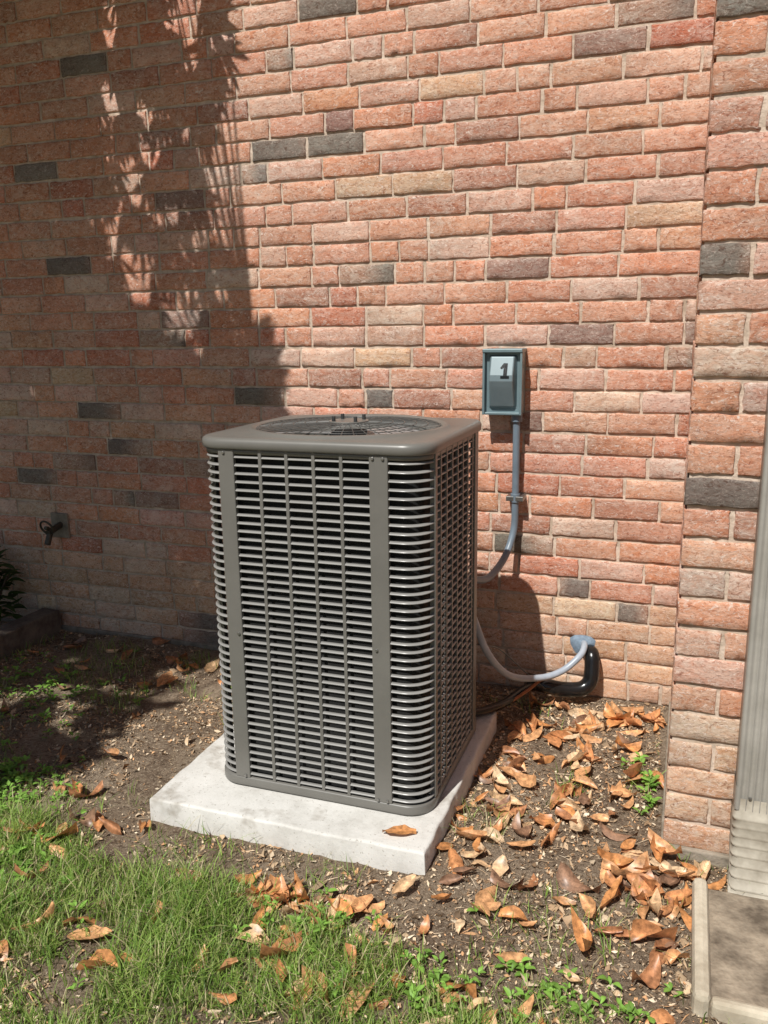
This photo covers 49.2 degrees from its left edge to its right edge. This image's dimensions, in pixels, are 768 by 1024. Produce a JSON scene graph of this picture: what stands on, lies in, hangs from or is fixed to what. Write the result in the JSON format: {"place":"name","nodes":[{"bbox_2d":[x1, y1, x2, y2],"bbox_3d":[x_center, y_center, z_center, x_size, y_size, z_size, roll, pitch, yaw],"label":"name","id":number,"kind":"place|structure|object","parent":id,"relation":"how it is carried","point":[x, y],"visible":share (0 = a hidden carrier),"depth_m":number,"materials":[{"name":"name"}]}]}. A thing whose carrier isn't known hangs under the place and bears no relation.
{"place":"outdoors","nodes":[
{"label":"outdoors","id":0,"kind":"place"},
{"bbox_2d":[0,620,727,1023],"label":"ground","id":1,"kind":"structure","parent":0,"point":[146,782],"depth_m":2.15,"materials":[{"name":"soil"}]},
{"bbox_2d":[0,545,26,620],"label":"garden plant","id":2,"kind":"object","parent":1,"relation":"on","point":[5,584],"visible":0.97,"depth_m":3.68,"materials":[{"name":"green plant"}]},
{"bbox_2d":[0,608,60,660],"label":"garden edging","id":3,"kind":"object","parent":1,"relation":"on","point":[37,625],"visible":0.97,"depth_m":3.57,"materials":[{"name":"grey stone"}]},
{"bbox_2d":[150,712,496,874],"bbox_3d":[-0.133,0.759,2.524,0.788,0.091,0.811,4,13,19],"label":"concrete pad","id":4,"kind":"object","parent":1,"relation":"on","point":[208,793],"visible":0.34,"depth_m":2.20,"materials":[{"name":"grey concrete"}]},
{"bbox_2d":[202,414,481,815],"bbox_3d":[-0.089,0.222,2.406,0.638,1.000,0.590,4,13,19],"label":"air conditioner condenser","id":5,"kind":"object","parent":4,"relation":"on","point":[344,580],"visible":1,"depth_m":2.16,"materials":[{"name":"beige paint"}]},
{"bbox_2d":[467,683,533,716],"bbox_3d":[0.393,0.613,2.786,0.404,0.075,0.054,-12,17,-42],"label":"suction line","id":6,"kind":"object","parent":5,"relation":"attached to","point":[506,701],"visible":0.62,"depth_m":2.75,"materials":[{"name":"black plastic"}]},
{"bbox_2d":[476,644,545,689],"bbox_3d":[0.407,0.508,2.767,0.363,0.263,0.038,-11,16,-38],"label":"loose wire","id":7,"kind":"object","parent":5,"relation":"attached to","point":[513,661],"visible":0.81,"depth_m":2.80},
{"bbox_2d":[512,681,540,702],"bbox_3d":[0.396,0.599,2.780,0.414,0.108,0.015,-11,16,-38],"label":"liquid line","id":8,"kind":"object","parent":5,"relation":"attached to","point":[526,690],"visible":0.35,"depth_m":2.85,"materials":[{"name":"orange metal"}]},
{"bbox_2d":[0,648,683,1023],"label":"weeds","id":9,"kind":"object","parent":1,"relation":"on","point":[548,986],"visible":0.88,"depth_m":1.89,"materials":[{"name":"green plant"}]},
{"bbox_2d":[0,635,725,1023],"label":"fallen leaves","id":10,"kind":"object","parent":1,"relation":"on","point":[636,873],"visible":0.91,"depth_m":2.00,"materials":[{"name":"brown plant"}]},
{"bbox_2d":[1,617,728,867],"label":"foundation","id":11,"kind":"object","parent":1,"relation":"on","point":[718,859],"visible":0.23,"depth_m":2.56,"materials":[{"name":"concrete"}]},
{"bbox_2d":[0,0,767,830],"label":"mortar backing","id":12,"kind":"object","parent":11,"relation":"on","point":[638,276],"visible":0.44,"depth_m":2.91,"materials":[{"name":"beige concrete"}]},
{"bbox_2d":[39,512,70,545],"bbox_3d":[-1.424,0.075,3.605,0.090,0.124,0.117,4,13,19],"label":"hose faucet","id":13,"kind":"object","parent":12,"relation":"attached to","point":[60,526],"visible":1,"depth_m":3.63,"materials":[{"name":"metal"}]},
{"bbox_2d":[476,618,587,681],"bbox_3d":[0.505,0.434,2.781,0.575,0.314,0.082,-10,16,-37],"label":"pale whip conduit","id":14,"kind":"object","parent":12,"relation":"attached to","point":[504,672],"visible":0.96,"depth_m":2.80,"materials":[{"name":"grey plastic"}]},
{"bbox_2d":[535,644,599,696],"bbox_3d":[0.630,0.557,2.939,0.250,0.171,0.118,-2,13,-4],"label":"black insulated pipe","id":15,"kind":"object","parent":12,"relation":"attached to","point":[586,684],"visible":0.88,"depth_m":2.90,"materials":[{"name":"plastic"}]},
{"bbox_2d":[524,673,536,690],"bbox_3d":[0.514,0.595,2.934,0.046,0.066,0.060,0,13,4],"label":"pipe fitting","id":16,"kind":"object","parent":15,"relation":"attached to","point":[532,683],"visible":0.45,"depth_m":2.91,"materials":[{"name":"black plastic"}]},
{"bbox_2d":[570,635,595,652],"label":"wall sealant","id":17,"kind":"structure","parent":12,"relation":"attached to","point":[575,641],"depth_m":2.96,"materials":[{"name":"grey plastic"}]},
{"bbox_2d":[0,633,743,1023],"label":"grass","id":18,"kind":"structure","parent":1,"relation":"on","point":[174,921],"depth_m":1.80,"materials":[{"name":"green plant"}]},
{"bbox_2d":[0,0,767,853],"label":"brick courses","id":19,"kind":"object","parent":1,"relation":"on","point":[742,74],"visible":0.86,"depth_m":2.91,"materials":[{"name":"brick"}]},
{"bbox_2d":[468,348,526,583],"bbox_3d":[0.351,-0.138,2.715,0.142,0.759,0.463,4,13,19],"label":"electrical disconnect box","id":20,"kind":"object","parent":19,"relation":"attached to","point":[503,379],"visible":0.89,"depth_m":2.81,"materials":[{"name":"metal"}]},
{"bbox_2d":[728,390,767,899],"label":"downspout","id":21,"kind":"object","parent":19,"relation":"attached to","point":[748,859],"visible":0.95,"depth_m":1.92,"materials":[{"name":"paint"}]},
{"bbox_2d":[691,878,767,1023],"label":"splash block","id":22,"kind":"object","parent":1,"relation":"on","point":[729,955],"depth_m":1.73,"materials":[{"name":"concrete"}]}
]}

